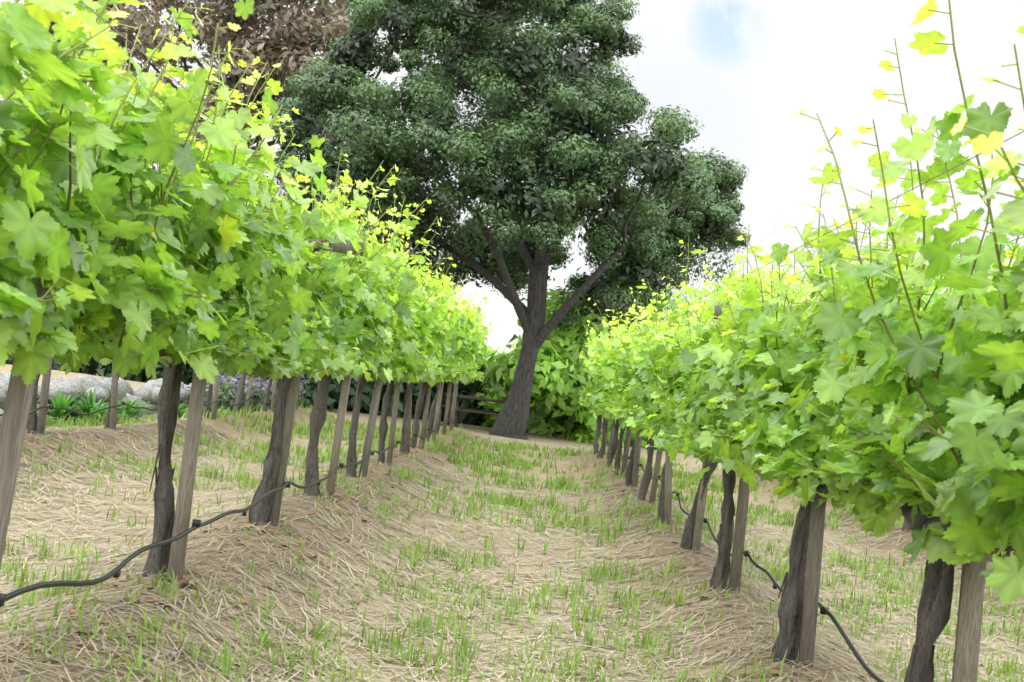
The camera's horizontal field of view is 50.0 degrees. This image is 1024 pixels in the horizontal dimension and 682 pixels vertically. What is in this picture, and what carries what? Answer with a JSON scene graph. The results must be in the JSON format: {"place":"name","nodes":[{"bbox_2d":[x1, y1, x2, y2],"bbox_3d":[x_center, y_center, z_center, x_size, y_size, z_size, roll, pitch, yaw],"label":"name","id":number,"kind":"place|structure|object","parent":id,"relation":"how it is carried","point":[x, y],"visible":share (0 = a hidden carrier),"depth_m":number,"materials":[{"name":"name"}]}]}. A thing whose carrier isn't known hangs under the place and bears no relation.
{"place":"outdoors","nodes":[
{"label":"outdoors","id":0,"kind":"place"},
{"bbox_2d":[0,364,1023,681],"bbox_3d":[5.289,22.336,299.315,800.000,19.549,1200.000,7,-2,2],"label":"ground","id":1,"kind":"structure","parent":0,"point":[226,428],"depth_m":6.97,"materials":[{"name":"beige plant"}]},
{"bbox_2d":[0,372,263,427],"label":"rock wall","id":2,"kind":"structure","parent":1,"relation":"on","point":[149,390],"depth_m":15.48,"materials":[{"name":"white stone"}]},
{"bbox_2d":[27,387,268,429],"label":"strap plants","id":3,"kind":"object","parent":1,"relation":"on","point":[90,405],"visible":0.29,"depth_m":14.17,"materials":[{"name":"green plant"}]},
{"bbox_2d":[26,309,271,433],"bbox_3d":[-4.114,-0.285,11.888,1.421,2.596,19.948,7,-2,2],"label":"vine row","id":4,"kind":"object","parent":1,"relation":"on","point":[32,421],"depth_m":15.14,"materials":[{"name":"wood"}]},
{"bbox_2d":[36,356,297,434],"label":"wooden posts","id":5,"kind":"object","parent":1,"relation":"in","point":[42,413],"visible":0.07,"depth_m":11.63,"materials":[{"name":"brown wood"}]},
{"bbox_2d":[0,396,301,415],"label":"vine row drip hose","id":6,"kind":"object","parent":5,"relation":"attached to","point":[122,403],"visible":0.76,"depth_m":11.55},
{"bbox_2d":[15,0,373,176],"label":"tree","id":7,"kind":"object","parent":1,"relation":"on","point":[300,34],"depth_m":39.49,"materials":[{"name":"brown plant"}]},
{"bbox_2d":[0,231,458,581],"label":"trellis posts","id":8,"kind":"object","parent":1,"relation":"in","point":[15,414],"visible":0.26,"depth_m":4.88,"materials":[{"name":"wood"}]},
{"bbox_2d":[0,417,456,606],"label":"irrigation hose","id":9,"kind":"object","parent":8,"relation":"attached to","point":[115,572],"visible":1,"depth_m":4.46,"materials":[{"name":"black rubber"}]},
{"bbox_2d":[23,0,450,331],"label":"vine wires","id":10,"kind":"object","parent":8,"relation":"attached to","point":[203,104],"visible":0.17,"depth_m":3.32,"materials":[{"name":"grey metal"}]},
{"bbox_2d":[179,371,317,414],"bbox_3d":[-4.760,0.933,20.229,1.367,1.194,4.232,7,-2,8],"label":"lavender","id":11,"kind":"object","parent":1,"relation":"on","point":[228,397],"depth_m":18.92,"materials":[{"name":"plant"}]},
{"bbox_2d":[0,0,496,576],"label":"vine row","id":12,"kind":"object","parent":1,"relation":"on","point":[156,322],"depth_m":3.89,"materials":[{"name":"green plant"}]},
{"bbox_2d":[0,0,485,376],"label":"vine shoots","id":13,"kind":"object","parent":12,"relation":"attached to","point":[53,127],"visible":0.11,"depth_m":3.98,"materials":[{"name":"green plant"}]},
{"bbox_2d":[5,345,495,425],"bbox_3d":[-12.332,0.027,35.162,26.984,6.832,9.084,6,-2,35],"label":"dark hedge","id":14,"kind":"object","parent":1,"relation":"on","point":[95,368],"visible":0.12,"depth_m":28.53,"materials":[{"name":"green plant"}]},
{"bbox_2d":[0,444,875,681],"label":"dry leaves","id":15,"kind":"object","parent":1,"relation":"on","point":[183,580],"visible":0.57,"depth_m":6.09,"materials":[{"name":"plant"}]},
{"bbox_2d":[441,393,505,427],"bbox_3d":[-0.722,1.770,26.427,1.800,0.806,1.500,8,-2,-16],"label":"fence","id":16,"kind":"object","parent":1,"relation":"on","point":[459,409],"visible":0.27,"depth_m":26.00,"materials":[{"name":"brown wood"}]},
{"bbox_2d":[262,0,750,439],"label":"oak tree","id":17,"kind":"object","parent":1,"relation":"on","point":[503,140],"depth_m":23.97,"materials":[{"name":"green plant"}]},
{"bbox_2d":[0,418,1023,681],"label":"straw strands","id":18,"kind":"object","parent":1,"relation":"on","point":[56,626],"visible":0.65,"depth_m":6.09},
{"bbox_2d":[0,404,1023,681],"bbox_3d":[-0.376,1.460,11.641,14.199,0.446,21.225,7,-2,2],"label":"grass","id":19,"kind":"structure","parent":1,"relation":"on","point":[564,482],"depth_m":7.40,"materials":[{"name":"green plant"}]},
{"bbox_2d":[470,241,1012,452],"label":"bright shrubs","id":20,"kind":"object","parent":1,"relation":"on","point":[561,377],"visible":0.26,"depth_m":26.59,"materials":[{"name":"green plant"}]},
{"bbox_2d":[604,296,986,681],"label":"trellis posts","id":21,"kind":"object","parent":1,"relation":"in","point":[968,632],"visible":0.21,"depth_m":4.96,"materials":[{"name":"wood"}]},
{"bbox_2d":[606,441,884,681],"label":"irrigation hose","id":22,"kind":"object","parent":21,"relation":"attached to","point":[824,610],"visible":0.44,"depth_m":4.97,"materials":[{"name":"black rubber"}]},
{"bbox_2d":[608,131,1023,346],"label":"vine wires","id":23,"kind":"object","parent":21,"relation":"attached to","point":[889,200],"visible":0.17,"depth_m":3.54,"materials":[{"name":"grey metal"}]},
{"bbox_2d":[578,0,1023,681],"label":"vine row","id":24,"kind":"object","parent":1,"relation":"on","point":[978,494],"depth_m":3.57,"materials":[{"name":"green plant"}]},
{"bbox_2d":[585,0,1023,556],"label":"vine shoots","id":25,"kind":"object","parent":24,"relation":"attached to","point":[998,254],"visible":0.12,"depth_m":3.53,"materials":[{"name":"green plant"}]},
{"bbox_2d":[774,477,911,531],"bbox_3d":[4.422,1.656,11.649,0.247,1.017,19.608,7,-2,1],"label":"vine row","id":26,"kind":"object","parent":1,"relation":"on","point":[906,527],"visible":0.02,"depth_m":12.08,"materials":[{"name":"green plant"}]},
{"bbox_2d":[0,0,1023,355],"label":"sky","id":27,"kind":"structure","parent":0,"point":[743,69],"materials":[{"name":"white"}]},
{"bbox_2d":[777,477,992,561],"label":"vine row stakes","id":28,"kind":"object","parent":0,"point":[989,558],"depth_m":10.20,"materials":[{"name":"brown wood"}]}
]}

